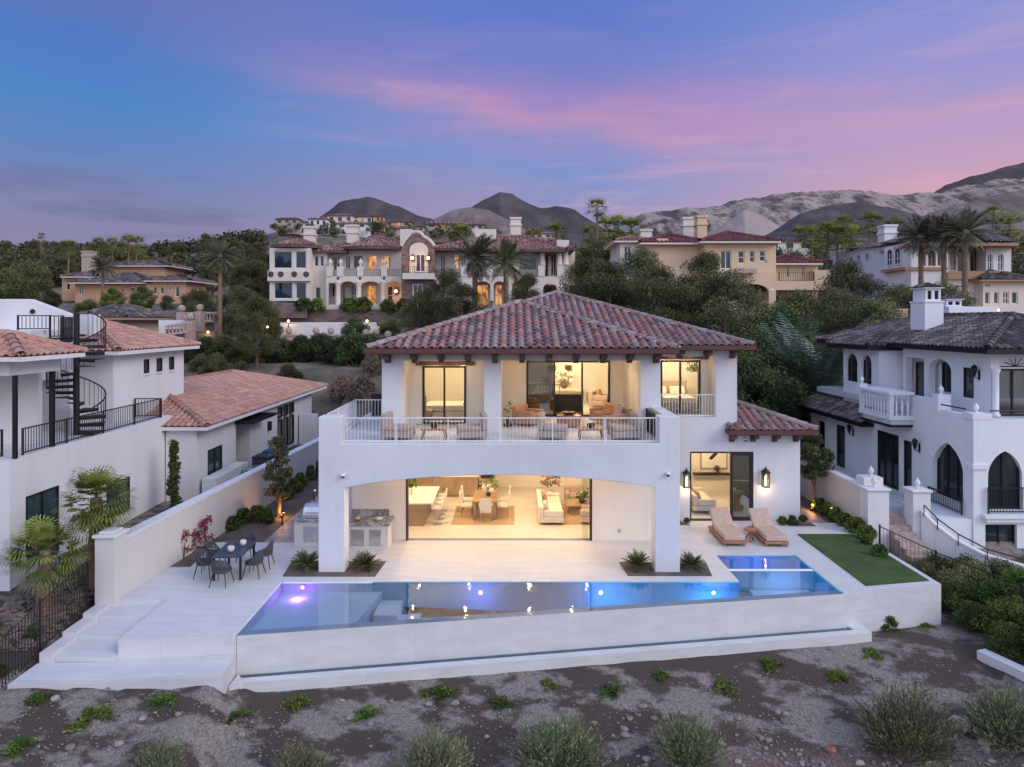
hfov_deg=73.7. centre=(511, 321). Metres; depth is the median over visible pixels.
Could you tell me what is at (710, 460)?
artwork
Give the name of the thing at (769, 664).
ground cover plant
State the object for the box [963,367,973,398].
window
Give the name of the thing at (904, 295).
tree
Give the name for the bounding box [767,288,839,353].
tree
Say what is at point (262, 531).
planting bed
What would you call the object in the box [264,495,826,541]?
path
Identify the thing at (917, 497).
gate pillar
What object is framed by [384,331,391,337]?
stone post
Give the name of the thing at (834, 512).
shrub
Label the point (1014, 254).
house
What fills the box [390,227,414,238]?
house
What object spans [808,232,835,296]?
palm tree
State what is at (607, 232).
palm tree
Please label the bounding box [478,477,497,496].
flower vase
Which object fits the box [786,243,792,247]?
window
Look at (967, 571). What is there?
hedge shrub
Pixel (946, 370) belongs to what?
window
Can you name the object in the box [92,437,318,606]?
garden wall
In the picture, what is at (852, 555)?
grass
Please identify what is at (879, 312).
tree
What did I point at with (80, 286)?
window
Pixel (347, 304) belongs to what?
shrub
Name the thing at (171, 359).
window
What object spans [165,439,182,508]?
cypress
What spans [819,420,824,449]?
window
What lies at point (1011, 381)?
window
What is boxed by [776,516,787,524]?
shrub
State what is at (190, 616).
terrace
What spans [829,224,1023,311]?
mansion
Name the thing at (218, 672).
landing
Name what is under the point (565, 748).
desert shrub
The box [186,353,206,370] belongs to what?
hedge shrub
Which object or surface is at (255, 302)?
tree
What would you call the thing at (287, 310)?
retaining wall
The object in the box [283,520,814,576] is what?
planting bed
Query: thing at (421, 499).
kitchen island
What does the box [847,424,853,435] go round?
wall lantern
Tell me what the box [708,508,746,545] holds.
chaise longue
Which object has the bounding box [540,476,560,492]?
potted plant
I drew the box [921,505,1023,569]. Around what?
stair wall
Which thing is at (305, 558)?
cycad
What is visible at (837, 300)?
tree
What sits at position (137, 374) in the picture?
neighbour house
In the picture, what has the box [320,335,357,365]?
hedge shrub
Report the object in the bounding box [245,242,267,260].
tree
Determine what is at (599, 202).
palm tree
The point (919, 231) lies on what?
palm tree
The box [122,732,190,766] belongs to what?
desert shrub
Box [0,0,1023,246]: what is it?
sky
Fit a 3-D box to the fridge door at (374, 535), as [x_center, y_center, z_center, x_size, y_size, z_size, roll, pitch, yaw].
[-4.820,7.590,24.055,0.400,0.580,0.030,0,0,0]
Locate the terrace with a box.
[118,521,940,673]
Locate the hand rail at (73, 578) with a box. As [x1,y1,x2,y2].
[54,563,85,589]
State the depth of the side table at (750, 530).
24.92 m
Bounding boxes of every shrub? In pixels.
[0,661,9,677]
[22,623,38,638]
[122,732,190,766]
[184,349,197,363]
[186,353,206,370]
[188,335,214,360]
[196,352,232,373]
[204,334,237,362]
[223,336,259,364]
[224,515,240,530]
[229,360,248,371]
[236,507,252,523]
[246,504,264,522]
[252,338,277,362]
[258,508,276,523]
[264,337,296,362]
[270,738,331,766]
[276,362,305,379]
[276,484,294,499]
[283,334,319,362]
[289,478,303,492]
[294,297,314,312]
[295,472,308,485]
[303,332,332,361]
[305,465,318,479]
[308,297,325,314]
[315,460,318,472]
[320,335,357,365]
[326,372,357,404]
[333,331,369,366]
[338,297,357,314]
[344,374,378,402]
[349,332,383,363]
[354,296,372,314]
[360,354,381,376]
[363,354,381,373]
[379,299,396,314]
[386,718,476,766]
[395,298,411,312]
[506,708,612,766]
[646,706,731,766]
[683,517,689,522]
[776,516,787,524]
[787,515,798,523]
[798,410,810,423]
[798,514,807,521]
[811,497,825,510]
[818,502,831,513]
[826,506,842,521]
[834,512,850,526]
[843,516,865,532]
[845,674,974,766]
[854,524,877,538]
[860,533,873,544]
[869,543,889,556]
[881,615,899,630]
[906,556,939,578]
[922,551,951,572]
[928,566,968,609]
[941,552,992,582]
[941,578,984,618]
[951,676,1023,757]
[952,560,996,586]
[952,599,995,633]
[969,594,1023,653]
[972,578,1023,630]
[983,620,1023,660]
[984,556,1022,579]
[991,567,1023,600]
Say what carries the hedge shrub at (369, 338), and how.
on the ground at (950, 645)
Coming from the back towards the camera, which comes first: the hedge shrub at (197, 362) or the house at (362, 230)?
the house at (362, 230)
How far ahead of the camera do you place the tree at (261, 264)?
119.63 m
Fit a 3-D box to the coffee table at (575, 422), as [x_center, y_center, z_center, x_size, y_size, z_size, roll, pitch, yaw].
[2.145,3.640,25.800,0.920,0.500,0.920,0,0,0]
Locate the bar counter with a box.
[349,509,393,549]
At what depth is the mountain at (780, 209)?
2665.87 m
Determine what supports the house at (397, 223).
on the ground at (950, 645)
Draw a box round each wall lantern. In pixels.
[682,468,690,488]
[761,466,770,487]
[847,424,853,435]
[911,438,919,452]
[971,364,979,379]
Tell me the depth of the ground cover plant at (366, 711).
16.49 m
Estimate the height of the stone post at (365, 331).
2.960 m
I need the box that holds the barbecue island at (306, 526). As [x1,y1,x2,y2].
[292,503,318,545]
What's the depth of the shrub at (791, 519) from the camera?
26.91 m
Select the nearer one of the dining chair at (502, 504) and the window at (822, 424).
the dining chair at (502, 504)
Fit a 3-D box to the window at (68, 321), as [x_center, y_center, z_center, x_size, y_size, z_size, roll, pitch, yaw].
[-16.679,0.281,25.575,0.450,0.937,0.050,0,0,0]
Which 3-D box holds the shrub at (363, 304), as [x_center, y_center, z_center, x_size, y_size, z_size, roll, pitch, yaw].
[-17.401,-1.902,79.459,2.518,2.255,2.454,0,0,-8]
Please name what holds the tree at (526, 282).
on the ground at (950, 645)
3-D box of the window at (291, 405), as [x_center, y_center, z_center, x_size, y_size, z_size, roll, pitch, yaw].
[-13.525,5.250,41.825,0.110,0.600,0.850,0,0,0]
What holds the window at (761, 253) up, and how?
in the mansion at (775, 276)
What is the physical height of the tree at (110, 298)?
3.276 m
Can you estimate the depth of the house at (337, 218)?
290.00 m
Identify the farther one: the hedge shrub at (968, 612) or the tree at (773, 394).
the tree at (773, 394)
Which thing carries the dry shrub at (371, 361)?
on the ground at (950, 645)
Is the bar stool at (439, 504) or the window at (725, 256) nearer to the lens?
the bar stool at (439, 504)
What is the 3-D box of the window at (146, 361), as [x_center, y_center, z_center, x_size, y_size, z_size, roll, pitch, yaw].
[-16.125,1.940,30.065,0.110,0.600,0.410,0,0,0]
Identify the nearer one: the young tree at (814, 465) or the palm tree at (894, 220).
the young tree at (814, 465)
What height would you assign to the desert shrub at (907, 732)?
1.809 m
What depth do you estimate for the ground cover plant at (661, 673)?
18.09 m
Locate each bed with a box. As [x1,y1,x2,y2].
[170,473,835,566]
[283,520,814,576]
[426,401,463,416]
[663,380,697,409]
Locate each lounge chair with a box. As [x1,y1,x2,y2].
[380,411,415,437]
[457,411,487,437]
[537,411,567,437]
[607,411,641,437]
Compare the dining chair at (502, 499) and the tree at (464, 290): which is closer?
the dining chair at (502, 499)
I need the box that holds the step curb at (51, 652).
[39,603,110,662]
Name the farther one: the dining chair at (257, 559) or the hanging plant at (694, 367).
the hanging plant at (694, 367)
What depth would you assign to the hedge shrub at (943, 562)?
23.88 m
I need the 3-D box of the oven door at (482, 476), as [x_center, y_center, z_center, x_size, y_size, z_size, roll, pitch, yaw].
[-1.125,6.875,31.189,0.590,0.550,0.018,0,0,0]
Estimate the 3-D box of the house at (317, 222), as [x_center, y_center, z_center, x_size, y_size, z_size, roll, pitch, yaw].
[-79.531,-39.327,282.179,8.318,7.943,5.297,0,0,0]
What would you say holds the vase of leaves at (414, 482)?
on the kitchen island at (421, 499)
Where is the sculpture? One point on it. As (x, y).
(717, 468)
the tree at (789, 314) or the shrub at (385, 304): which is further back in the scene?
the shrub at (385, 304)
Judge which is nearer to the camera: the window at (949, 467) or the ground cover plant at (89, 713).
the ground cover plant at (89, 713)
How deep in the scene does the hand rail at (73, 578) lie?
20.03 m
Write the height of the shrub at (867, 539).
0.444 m
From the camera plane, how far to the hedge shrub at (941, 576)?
22.18 m
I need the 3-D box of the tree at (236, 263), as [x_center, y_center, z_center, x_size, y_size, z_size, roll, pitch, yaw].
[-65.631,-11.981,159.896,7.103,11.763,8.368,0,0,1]
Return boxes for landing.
[7,655,235,693]
[229,674,242,690]
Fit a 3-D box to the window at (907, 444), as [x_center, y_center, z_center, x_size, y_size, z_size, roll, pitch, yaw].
[17.555,6.450,30.200,0.110,2.400,0.600,0,0,0]
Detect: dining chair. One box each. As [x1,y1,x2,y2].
[193,549,211,579]
[204,541,225,569]
[209,560,234,588]
[235,532,255,562]
[242,549,265,578]
[253,540,274,569]
[459,490,472,517]
[461,485,472,508]
[480,498,491,523]
[497,490,509,517]
[498,485,510,508]
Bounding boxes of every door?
[351,530,363,545]
[369,530,380,545]
[422,366,465,423]
[481,475,493,478]
[526,361,609,415]
[661,360,699,412]
[690,452,752,520]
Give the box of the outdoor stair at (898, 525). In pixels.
[889,511,946,596]
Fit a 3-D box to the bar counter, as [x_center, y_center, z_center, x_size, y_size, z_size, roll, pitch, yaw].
[-5.070,7.420,24.468,1.540,1.160,1.055,0,0,0]
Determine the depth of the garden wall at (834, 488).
28.33 m
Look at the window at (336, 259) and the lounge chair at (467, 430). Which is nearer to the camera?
the lounge chair at (467, 430)
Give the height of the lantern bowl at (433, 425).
0.140 m
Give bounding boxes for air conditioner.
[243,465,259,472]
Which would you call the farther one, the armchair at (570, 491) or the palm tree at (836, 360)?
the palm tree at (836, 360)
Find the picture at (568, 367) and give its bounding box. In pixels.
[565,365,571,370]
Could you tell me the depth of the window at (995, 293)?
78.70 m
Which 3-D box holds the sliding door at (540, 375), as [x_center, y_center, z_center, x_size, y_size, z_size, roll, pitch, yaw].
[2.330,2.750,28.340,3.460,2.300,0.160,0,0,0]
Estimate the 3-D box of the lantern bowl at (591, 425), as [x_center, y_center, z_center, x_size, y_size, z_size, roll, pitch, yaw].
[2.649,3.480,22.950,0.280,0.140,0.280,0,0,0]
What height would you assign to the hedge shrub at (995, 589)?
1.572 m
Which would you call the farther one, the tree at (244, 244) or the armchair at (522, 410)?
the tree at (244, 244)
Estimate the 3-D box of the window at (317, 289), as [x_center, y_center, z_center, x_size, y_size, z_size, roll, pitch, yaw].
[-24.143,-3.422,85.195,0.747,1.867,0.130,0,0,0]
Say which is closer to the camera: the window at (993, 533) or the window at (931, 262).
the window at (993, 533)
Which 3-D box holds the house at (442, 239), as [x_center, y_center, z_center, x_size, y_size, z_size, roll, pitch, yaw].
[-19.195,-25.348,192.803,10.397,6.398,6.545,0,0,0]
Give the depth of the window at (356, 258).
86.59 m
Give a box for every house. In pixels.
[0,299,200,590]
[145,369,327,500]
[275,217,302,235]
[308,217,330,234]
[326,214,357,229]
[336,222,371,236]
[355,215,375,233]
[372,215,385,231]
[385,220,413,234]
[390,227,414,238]
[413,225,424,232]
[424,221,460,244]
[462,223,485,238]
[534,232,561,238]
[536,238,560,272]
[774,237,810,257]
[797,282,1023,547]
[830,239,864,259]
[990,234,1023,255]
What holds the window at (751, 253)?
in the mansion at (775, 276)
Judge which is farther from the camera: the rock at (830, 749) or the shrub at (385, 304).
the shrub at (385, 304)
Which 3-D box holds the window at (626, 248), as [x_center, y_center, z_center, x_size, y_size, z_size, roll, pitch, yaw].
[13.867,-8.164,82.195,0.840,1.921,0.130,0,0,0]
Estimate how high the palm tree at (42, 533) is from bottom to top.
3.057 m
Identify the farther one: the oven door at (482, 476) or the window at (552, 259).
the window at (552, 259)
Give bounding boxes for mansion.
[59,251,217,303]
[267,217,575,310]
[603,215,830,319]
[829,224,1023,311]
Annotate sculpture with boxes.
[714,465,719,473]
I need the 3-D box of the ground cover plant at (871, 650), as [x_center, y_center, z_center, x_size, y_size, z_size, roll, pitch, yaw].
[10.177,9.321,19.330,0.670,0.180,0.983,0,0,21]
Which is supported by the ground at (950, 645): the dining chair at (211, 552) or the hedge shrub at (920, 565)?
the hedge shrub at (920, 565)
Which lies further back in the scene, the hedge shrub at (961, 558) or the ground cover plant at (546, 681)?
the hedge shrub at (961, 558)
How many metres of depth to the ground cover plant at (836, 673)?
18.23 m
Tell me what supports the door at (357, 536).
in the bar counter
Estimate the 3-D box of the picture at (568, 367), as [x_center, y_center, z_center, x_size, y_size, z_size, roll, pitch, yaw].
[2.750,2.250,33.357,0.360,0.320,0.046,0,0,0]
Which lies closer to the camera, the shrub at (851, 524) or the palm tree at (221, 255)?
the shrub at (851, 524)
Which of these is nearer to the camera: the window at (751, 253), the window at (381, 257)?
the window at (751, 253)
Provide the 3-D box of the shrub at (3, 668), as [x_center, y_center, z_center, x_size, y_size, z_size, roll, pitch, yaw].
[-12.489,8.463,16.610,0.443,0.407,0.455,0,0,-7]
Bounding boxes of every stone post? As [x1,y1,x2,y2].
[282,327,295,340]
[309,327,318,337]
[327,327,337,338]
[362,329,369,335]
[372,329,382,336]
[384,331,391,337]
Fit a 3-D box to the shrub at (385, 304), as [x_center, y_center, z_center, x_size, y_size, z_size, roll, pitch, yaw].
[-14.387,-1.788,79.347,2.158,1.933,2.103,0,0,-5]
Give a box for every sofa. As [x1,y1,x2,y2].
[536,489,563,522]
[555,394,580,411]
[691,485,715,510]
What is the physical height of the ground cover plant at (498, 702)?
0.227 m
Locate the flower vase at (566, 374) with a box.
[555,370,573,388]
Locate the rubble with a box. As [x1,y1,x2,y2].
[0,578,94,651]
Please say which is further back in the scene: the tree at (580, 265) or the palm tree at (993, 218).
the palm tree at (993, 218)
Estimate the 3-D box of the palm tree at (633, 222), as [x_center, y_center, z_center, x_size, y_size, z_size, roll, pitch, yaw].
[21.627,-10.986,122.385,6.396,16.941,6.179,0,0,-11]
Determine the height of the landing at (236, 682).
0.510 m
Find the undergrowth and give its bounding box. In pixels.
[193,219,1023,285]
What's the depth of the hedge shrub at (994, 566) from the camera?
22.97 m
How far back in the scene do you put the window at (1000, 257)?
81.18 m
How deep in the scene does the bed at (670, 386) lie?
30.97 m
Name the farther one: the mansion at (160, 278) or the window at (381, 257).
the mansion at (160, 278)
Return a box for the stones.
[0,680,1023,766]
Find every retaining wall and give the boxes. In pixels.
[274,303,429,324]
[280,322,382,338]
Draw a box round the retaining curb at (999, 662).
[977,649,1023,681]
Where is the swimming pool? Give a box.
[237,555,871,691]
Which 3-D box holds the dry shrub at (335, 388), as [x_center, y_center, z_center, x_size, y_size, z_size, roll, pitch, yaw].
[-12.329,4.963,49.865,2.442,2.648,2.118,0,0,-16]
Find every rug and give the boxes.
[451,506,514,524]
[561,504,588,524]
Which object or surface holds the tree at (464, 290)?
on the ground at (950, 645)
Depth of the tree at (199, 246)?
211.90 m
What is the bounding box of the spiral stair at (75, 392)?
[46,311,106,434]
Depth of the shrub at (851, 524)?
25.95 m
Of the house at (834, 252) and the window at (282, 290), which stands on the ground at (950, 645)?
the house at (834, 252)
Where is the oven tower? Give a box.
[479,475,495,489]
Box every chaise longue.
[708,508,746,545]
[747,508,788,546]
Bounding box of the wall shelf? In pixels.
[692,472,729,474]
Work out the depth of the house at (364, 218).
300.00 m
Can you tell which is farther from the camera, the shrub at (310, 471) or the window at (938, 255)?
the window at (938, 255)
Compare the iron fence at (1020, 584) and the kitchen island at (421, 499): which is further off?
the kitchen island at (421, 499)
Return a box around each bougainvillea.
[181,529,192,557]
[191,528,202,550]
[198,515,214,548]
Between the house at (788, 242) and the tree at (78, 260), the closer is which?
the house at (788, 242)
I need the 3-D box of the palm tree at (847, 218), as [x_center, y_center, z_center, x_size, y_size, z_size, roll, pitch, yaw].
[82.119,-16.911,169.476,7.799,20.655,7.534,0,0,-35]
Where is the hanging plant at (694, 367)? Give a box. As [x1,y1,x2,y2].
[686,362,697,371]
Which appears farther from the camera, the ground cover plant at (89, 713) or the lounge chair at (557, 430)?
the lounge chair at (557, 430)
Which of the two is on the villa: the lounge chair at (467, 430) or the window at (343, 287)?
the lounge chair at (467, 430)
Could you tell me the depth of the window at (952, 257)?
82.70 m
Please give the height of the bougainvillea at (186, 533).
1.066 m
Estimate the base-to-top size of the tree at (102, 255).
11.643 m
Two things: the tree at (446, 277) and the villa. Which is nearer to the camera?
the villa
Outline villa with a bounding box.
[319,290,819,571]
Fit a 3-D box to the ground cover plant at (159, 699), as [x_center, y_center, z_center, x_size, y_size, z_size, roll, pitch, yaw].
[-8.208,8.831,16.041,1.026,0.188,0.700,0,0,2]
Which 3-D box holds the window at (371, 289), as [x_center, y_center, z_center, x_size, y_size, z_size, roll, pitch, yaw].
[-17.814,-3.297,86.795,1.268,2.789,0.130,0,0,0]
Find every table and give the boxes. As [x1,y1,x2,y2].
[211,541,255,580]
[420,426,446,439]
[472,490,497,519]
[555,388,586,403]
[557,411,580,426]
[565,499,588,513]
[578,426,603,439]
[743,527,755,542]
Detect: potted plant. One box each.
[503,401,512,425]
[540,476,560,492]
[576,490,588,503]
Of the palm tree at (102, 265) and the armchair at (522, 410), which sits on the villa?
the armchair at (522, 410)
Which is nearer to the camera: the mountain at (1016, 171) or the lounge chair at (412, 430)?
the lounge chair at (412, 430)
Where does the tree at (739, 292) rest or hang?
on the ground at (950, 645)
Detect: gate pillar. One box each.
[856,466,890,550]
[902,478,932,539]
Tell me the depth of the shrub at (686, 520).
27.17 m
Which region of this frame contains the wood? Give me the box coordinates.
[0,228,1023,287]
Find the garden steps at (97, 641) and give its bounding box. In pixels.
[55,603,162,662]
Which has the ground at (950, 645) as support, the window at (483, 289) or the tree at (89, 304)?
the tree at (89, 304)
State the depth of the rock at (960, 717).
16.49 m
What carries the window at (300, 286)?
in the mansion at (375, 270)
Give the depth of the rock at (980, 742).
16.02 m
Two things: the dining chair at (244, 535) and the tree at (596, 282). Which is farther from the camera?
the tree at (596, 282)
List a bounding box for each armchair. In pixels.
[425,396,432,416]
[512,404,543,424]
[564,485,584,499]
[580,505,588,522]
[589,389,607,405]
[589,402,620,420]
[599,405,631,425]
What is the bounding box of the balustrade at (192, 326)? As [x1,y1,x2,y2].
[165,304,224,340]
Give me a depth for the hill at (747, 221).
1946.19 m
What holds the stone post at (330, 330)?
on the ground at (950, 645)
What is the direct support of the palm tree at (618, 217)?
on the ground at (950, 645)
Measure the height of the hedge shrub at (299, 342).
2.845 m
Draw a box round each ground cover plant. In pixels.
[0,734,41,759]
[18,691,52,705]
[62,703,120,732]
[144,692,181,707]
[224,707,256,725]
[280,693,313,711]
[348,703,384,722]
[418,684,460,704]
[487,695,515,710]
[539,677,560,692]
[596,682,627,700]
[649,668,673,681]
[710,678,739,696]
[757,656,788,672]
[825,669,853,682]
[861,646,886,660]
[881,628,903,631]
[919,622,937,628]
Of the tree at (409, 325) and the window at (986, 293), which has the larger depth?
the window at (986, 293)
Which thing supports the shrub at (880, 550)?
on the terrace
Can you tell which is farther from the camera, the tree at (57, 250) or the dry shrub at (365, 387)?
the tree at (57, 250)
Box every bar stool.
[432,500,442,525]
[434,496,443,519]
[436,491,445,515]
[438,488,446,510]
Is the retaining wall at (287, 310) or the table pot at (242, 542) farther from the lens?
the retaining wall at (287, 310)
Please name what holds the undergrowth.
on the ground at (950, 645)
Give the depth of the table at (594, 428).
22.77 m
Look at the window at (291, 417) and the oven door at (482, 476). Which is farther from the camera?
the window at (291, 417)
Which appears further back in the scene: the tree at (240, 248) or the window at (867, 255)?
the tree at (240, 248)
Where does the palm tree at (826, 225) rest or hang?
on the ground at (950, 645)
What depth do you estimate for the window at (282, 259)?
83.70 m
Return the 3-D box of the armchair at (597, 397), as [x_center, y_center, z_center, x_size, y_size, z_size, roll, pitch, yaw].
[4.150,3.472,31.600,0.900,0.716,0.950,0,0,30]
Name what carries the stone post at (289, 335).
on the ground at (950, 645)
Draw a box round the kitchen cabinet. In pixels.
[411,475,478,496]
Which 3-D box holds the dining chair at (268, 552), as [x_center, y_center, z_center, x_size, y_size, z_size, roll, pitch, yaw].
[-8.087,7.574,22.301,0.586,0.858,0.632,0,0,-4]
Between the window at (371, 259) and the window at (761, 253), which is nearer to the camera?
the window at (761, 253)
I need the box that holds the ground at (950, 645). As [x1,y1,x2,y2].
[0,233,1023,766]
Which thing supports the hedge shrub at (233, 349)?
on the ground at (950, 645)
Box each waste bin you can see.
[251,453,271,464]
[261,448,277,458]
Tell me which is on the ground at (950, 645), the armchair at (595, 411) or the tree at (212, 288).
the tree at (212, 288)
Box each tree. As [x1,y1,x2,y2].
[0,247,12,261]
[0,267,46,301]
[0,514,94,617]
[7,259,55,302]
[37,233,45,254]
[42,291,62,306]
[50,240,77,263]
[50,465,138,591]
[51,253,80,283]
[59,240,79,272]
[70,255,80,263]
[72,298,102,312]
[88,236,106,256]
[88,255,116,299]
[94,242,117,260]
[98,287,127,306]
[100,236,121,261]
[115,233,138,263]
[125,235,148,259]
[128,285,158,308]
[129,253,143,259]
[140,254,152,259]
[158,295,177,310]
[166,243,186,259]
[178,287,217,319]
[194,233,214,260]
[196,253,230,296]
[198,235,241,335]
[212,285,261,334]
[222,246,244,286]
[225,239,245,259]
[227,259,268,301]
[229,259,271,301]
[231,295,284,368]
[234,297,282,340]
[237,240,248,250]
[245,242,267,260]
[262,435,293,516]
[339,315,370,335]
[378,317,402,337]
[394,290,445,331]
[403,267,478,328]
[438,282,489,321]
[446,232,498,309]
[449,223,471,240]
[480,238,533,302]
[486,225,504,234]
[505,272,540,301]
[522,225,544,237]
[543,286,556,292]
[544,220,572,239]
[556,254,621,303]
[573,257,655,311]
[574,236,611,295]
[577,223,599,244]
[584,197,608,258]
[591,214,620,240]
[600,212,628,238]
[600,247,689,321]
[619,214,646,293]
[623,261,709,327]
[660,250,742,334]
[676,266,781,345]
[722,299,830,374]
[728,324,822,420]
[737,312,912,454]
[737,351,812,415]
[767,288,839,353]
[788,224,808,237]
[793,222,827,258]
[793,287,871,379]
[800,434,835,508]
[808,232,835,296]
[813,257,909,326]
[814,218,843,296]
[822,296,912,381]
[823,221,855,282]
[831,213,856,253]
[839,222,868,251]
[852,209,886,242]
[876,283,912,314]
[883,214,908,242]
[892,212,948,284]
[906,280,977,308]
[919,210,971,284]
[933,206,996,306]
[982,204,1008,242]
[988,210,1023,271]
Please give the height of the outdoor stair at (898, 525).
1.950 m
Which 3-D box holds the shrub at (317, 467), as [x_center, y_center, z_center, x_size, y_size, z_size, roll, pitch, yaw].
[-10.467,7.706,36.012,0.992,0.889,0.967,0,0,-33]
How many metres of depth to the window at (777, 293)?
81.18 m
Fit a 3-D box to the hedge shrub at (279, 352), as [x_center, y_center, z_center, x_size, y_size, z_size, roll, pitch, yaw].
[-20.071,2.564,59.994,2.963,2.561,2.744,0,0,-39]
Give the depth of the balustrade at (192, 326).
74.60 m
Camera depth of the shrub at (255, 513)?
27.32 m
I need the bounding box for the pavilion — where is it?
[79,304,174,331]
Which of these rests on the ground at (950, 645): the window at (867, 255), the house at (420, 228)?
the house at (420, 228)
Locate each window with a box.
[26,485,58,564]
[60,317,72,341]
[79,285,82,294]
[106,476,129,515]
[144,359,148,372]
[156,358,161,370]
[169,356,173,369]
[175,286,178,296]
[208,445,221,474]
[274,251,291,268]
[274,282,291,298]
[277,406,282,417]
[277,419,282,447]
[283,404,288,415]
[283,416,288,445]
[289,402,293,413]
[289,414,293,444]
[295,251,305,268]
[296,282,305,298]
[314,256,318,266]
[315,287,320,297]
[320,256,323,266]
[332,286,335,296]
[333,256,340,268]
[342,286,344,300]
[345,256,349,268]
[351,285,355,299]
[353,255,362,268]
[367,255,376,268]
[367,285,375,304]
[380,256,389,268]
[387,286,392,299]
[413,284,422,308]
[416,254,425,271]
[440,254,444,272]
[454,254,458,268]
[461,254,465,265]
[478,285,487,305]
[495,285,501,305]
[519,256,536,269]
[550,257,555,275]
[624,246,630,261]
[720,251,730,268]
[738,251,743,263]
[749,251,754,262]
[759,251,764,261]
[776,292,779,300]
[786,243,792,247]
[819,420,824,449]
[837,424,844,467]
[848,354,856,381]
[857,254,861,261]
[864,355,870,383]
[865,252,869,259]
[878,430,898,490]
[887,249,892,265]
[894,247,900,264]
[904,440,911,485]
[916,362,923,395]
[928,250,934,265]
[937,253,940,265]
[937,445,962,501]
[942,362,950,391]
[950,250,954,269]
[957,250,961,270]
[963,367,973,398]
[970,249,975,270]
[985,292,988,303]
[985,525,1014,543]
[987,254,991,270]
[988,452,1019,508]
[994,292,997,303]
[998,254,1002,270]
[999,369,1023,415]
[1003,292,1007,303]
[1012,292,1016,303]
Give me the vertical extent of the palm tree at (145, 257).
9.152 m
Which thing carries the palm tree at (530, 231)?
on the ground at (950, 645)
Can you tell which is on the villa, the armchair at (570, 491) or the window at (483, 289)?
the armchair at (570, 491)
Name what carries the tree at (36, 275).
on the ground at (950, 645)
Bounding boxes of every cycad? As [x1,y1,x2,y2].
[289,549,318,571]
[350,551,381,572]
[622,548,653,572]
[680,551,705,572]
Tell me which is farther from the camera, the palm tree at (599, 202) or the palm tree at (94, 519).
the palm tree at (599, 202)
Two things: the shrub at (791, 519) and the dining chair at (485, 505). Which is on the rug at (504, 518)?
the dining chair at (485, 505)
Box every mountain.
[263,197,432,239]
[472,192,612,247]
[612,178,1023,236]
[934,162,1023,192]
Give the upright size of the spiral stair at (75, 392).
4.475 m
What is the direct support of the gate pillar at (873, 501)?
on the ground at (950, 645)
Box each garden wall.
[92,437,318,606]
[159,320,184,332]
[800,460,862,516]
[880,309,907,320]
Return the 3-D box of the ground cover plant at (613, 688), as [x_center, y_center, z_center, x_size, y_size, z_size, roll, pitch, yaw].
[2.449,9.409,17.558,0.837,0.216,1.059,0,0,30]
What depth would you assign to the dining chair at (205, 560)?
21.48 m
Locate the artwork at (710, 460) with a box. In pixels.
[700,453,726,468]
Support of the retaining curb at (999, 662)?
on the ground at (950, 645)
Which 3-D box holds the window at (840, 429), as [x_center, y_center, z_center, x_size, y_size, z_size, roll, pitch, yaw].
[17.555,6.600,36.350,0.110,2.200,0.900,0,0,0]
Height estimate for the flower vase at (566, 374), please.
0.904 m
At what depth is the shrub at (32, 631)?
17.88 m
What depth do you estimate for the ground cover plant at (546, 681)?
17.63 m
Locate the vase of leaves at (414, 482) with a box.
[409,478,417,494]
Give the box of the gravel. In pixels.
[0,651,1023,766]
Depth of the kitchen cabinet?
31.20 m
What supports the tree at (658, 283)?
on the ground at (950, 645)
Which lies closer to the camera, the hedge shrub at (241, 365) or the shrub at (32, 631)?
the shrub at (32, 631)
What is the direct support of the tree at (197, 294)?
on the ground at (950, 645)
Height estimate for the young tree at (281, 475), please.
3.745 m
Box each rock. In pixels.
[825,746,836,753]
[948,714,971,731]
[977,737,991,745]
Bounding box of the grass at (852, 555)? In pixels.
[797,534,928,585]
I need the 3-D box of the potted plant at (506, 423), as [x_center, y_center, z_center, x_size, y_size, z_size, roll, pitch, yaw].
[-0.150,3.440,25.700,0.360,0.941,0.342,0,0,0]
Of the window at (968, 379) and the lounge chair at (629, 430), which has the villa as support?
the lounge chair at (629, 430)
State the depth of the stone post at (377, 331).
65.78 m
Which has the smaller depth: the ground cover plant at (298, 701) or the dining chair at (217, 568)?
the ground cover plant at (298, 701)
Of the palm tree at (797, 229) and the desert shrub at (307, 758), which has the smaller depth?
the desert shrub at (307, 758)
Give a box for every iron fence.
[0,558,88,686]
[879,524,1023,602]
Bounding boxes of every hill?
[425,207,531,236]
[707,210,779,235]
[765,202,1023,257]
[924,190,1023,233]
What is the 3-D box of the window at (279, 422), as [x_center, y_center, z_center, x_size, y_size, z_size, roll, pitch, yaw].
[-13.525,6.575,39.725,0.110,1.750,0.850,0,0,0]
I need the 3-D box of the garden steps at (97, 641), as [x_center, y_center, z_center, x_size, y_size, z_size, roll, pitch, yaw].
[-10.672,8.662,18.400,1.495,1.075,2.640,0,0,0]
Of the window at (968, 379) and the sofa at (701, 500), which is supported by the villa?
the sofa at (701, 500)
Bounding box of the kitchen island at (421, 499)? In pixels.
[409,486,439,525]
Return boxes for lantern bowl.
[430,423,436,427]
[587,423,594,427]
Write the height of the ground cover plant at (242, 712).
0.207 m
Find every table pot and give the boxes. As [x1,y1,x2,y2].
[227,545,234,551]
[240,539,245,545]

